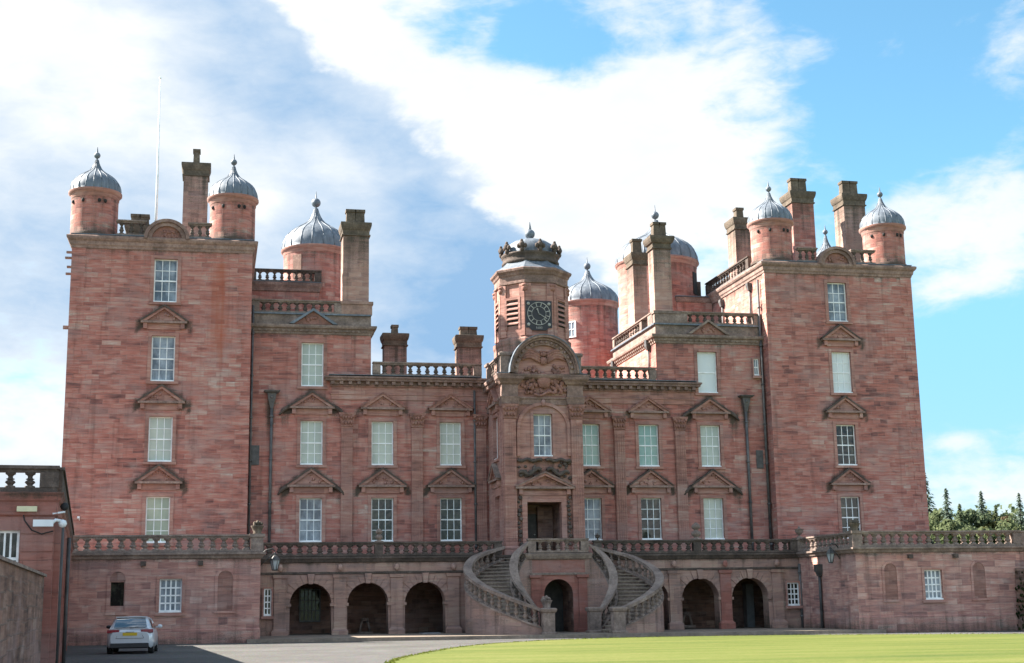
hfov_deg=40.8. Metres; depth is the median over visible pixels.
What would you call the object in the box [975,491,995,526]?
conifer tree
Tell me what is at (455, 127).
sky
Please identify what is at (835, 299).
window
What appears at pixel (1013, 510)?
distant wood
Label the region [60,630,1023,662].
gravel forecourt
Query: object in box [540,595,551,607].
fruit basket
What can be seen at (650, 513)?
window
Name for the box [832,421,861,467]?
window
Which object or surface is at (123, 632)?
parked car
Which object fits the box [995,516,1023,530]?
broadleaf tree
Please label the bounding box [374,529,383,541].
garden urn
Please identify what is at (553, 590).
cellar door
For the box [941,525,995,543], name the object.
broadleaf tree
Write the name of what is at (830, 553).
wall lantern
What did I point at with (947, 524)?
broadleaf tree
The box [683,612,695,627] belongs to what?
stone stand
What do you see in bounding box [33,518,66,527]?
security camera
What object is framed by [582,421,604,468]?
window
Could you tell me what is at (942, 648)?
lawn
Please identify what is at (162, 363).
window
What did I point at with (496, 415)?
window
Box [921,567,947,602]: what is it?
window
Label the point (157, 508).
window
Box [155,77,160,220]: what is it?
flagpole
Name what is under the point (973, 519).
broadleaf tree
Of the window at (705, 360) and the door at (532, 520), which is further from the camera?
the window at (705, 360)
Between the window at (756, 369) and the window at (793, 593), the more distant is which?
the window at (756, 369)
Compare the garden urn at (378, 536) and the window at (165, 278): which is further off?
the window at (165, 278)
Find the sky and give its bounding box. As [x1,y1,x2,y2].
[0,0,1023,524]
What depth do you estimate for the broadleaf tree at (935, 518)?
243.82 m
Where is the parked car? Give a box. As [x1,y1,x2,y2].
[106,616,161,653]
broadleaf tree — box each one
[928,508,966,536]
[930,519,978,543]
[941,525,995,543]
[954,508,992,528]
[975,526,1009,543]
[977,517,1002,529]
[987,510,1018,524]
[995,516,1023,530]
[1000,516,1016,524]
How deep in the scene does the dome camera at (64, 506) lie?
29.01 m
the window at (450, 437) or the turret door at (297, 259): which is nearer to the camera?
the window at (450, 437)
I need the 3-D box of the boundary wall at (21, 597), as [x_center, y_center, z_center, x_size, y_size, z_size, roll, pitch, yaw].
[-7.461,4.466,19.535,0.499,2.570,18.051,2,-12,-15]
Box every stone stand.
[357,618,372,633]
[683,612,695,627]
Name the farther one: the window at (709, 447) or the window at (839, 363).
the window at (839, 363)
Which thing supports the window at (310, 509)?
in the castle
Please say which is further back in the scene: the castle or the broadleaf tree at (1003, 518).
the broadleaf tree at (1003, 518)
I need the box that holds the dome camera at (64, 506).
[53,502,68,513]
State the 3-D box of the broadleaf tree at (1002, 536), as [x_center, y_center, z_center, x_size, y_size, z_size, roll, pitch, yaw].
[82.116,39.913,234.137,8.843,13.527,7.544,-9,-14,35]
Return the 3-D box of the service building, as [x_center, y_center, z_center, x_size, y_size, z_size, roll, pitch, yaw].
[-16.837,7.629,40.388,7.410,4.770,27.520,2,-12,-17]
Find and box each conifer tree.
[925,473,935,543]
[939,488,960,524]
[954,504,968,527]
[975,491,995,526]
[993,505,998,524]
[1013,493,1023,528]
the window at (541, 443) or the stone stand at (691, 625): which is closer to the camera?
the window at (541, 443)
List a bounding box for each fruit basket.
[251,520,263,533]
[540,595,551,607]
[848,519,859,530]
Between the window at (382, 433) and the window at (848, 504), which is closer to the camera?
the window at (382, 433)
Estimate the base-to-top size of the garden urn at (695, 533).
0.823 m
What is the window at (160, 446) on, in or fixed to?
in the castle
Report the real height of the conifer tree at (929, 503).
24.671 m
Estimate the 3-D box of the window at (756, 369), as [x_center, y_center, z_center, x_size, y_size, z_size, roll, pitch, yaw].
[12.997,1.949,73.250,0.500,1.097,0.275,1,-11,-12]
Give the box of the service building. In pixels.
[0,465,74,662]
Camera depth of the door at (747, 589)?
70.17 m
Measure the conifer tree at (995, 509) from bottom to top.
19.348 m
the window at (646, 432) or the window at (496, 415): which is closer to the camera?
the window at (496, 415)
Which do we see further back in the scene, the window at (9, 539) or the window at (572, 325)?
the window at (572, 325)
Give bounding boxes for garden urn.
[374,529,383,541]
[690,523,701,539]
[794,526,803,537]
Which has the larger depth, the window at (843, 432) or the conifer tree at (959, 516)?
the conifer tree at (959, 516)
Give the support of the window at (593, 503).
in the castle
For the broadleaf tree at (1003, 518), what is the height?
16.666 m
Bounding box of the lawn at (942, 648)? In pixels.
[396,634,1023,662]
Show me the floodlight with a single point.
(26, 508)
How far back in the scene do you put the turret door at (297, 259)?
77.31 m
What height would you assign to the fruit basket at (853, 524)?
0.528 m
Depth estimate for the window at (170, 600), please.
55.40 m
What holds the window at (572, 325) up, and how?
in the castle
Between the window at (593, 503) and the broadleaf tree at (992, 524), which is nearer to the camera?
the window at (593, 503)
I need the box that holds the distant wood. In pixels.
[933,504,1023,523]
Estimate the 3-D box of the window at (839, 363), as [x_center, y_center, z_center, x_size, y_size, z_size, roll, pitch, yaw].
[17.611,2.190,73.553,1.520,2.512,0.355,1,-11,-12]
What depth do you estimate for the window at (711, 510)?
71.35 m
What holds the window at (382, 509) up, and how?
in the castle
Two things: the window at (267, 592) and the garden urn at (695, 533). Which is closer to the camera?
the window at (267, 592)
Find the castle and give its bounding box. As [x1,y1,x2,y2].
[62,147,1023,645]
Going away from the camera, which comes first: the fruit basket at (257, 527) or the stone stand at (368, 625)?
the fruit basket at (257, 527)
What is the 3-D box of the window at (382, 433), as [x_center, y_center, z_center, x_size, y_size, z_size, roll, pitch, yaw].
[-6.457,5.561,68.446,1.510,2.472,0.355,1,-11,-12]
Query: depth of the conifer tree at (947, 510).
242.17 m
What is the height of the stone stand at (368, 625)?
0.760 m
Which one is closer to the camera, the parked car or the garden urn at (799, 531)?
the parked car
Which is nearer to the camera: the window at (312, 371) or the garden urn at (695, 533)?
the garden urn at (695, 533)
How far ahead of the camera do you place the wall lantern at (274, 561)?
56.76 m
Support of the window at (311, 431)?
in the castle
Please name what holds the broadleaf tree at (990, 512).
on the ground
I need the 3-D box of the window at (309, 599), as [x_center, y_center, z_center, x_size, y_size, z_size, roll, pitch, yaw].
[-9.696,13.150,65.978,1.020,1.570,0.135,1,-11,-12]
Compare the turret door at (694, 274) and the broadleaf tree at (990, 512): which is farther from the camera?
the broadleaf tree at (990, 512)
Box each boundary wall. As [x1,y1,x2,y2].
[0,555,46,662]
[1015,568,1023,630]
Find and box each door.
[293,254,301,277]
[528,514,536,550]
[544,580,563,630]
[692,272,696,294]
[742,584,754,626]
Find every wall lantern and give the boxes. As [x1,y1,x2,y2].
[260,548,279,570]
[826,543,839,562]
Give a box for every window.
[0,530,19,561]
[140,493,173,545]
[143,413,176,464]
[146,332,178,383]
[149,255,181,304]
[154,576,184,615]
[261,587,273,618]
[295,495,325,541]
[296,417,326,467]
[297,339,327,388]
[299,589,320,621]
[367,418,397,467]
[368,495,396,541]
[436,419,465,467]
[437,495,465,540]
[492,413,499,462]
[530,411,556,458]
[569,321,576,337]
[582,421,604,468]
[584,495,605,542]
[635,421,663,468]
[637,495,665,539]
[694,348,722,395]
[697,422,725,468]
[700,495,727,538]
[752,358,761,377]
[785,581,802,608]
[824,279,852,323]
[828,349,856,395]
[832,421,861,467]
[837,494,864,540]
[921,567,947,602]
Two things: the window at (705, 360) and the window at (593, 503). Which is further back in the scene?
the window at (705, 360)
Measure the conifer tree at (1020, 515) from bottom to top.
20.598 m
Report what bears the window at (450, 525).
in the castle
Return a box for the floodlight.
[17,506,52,534]

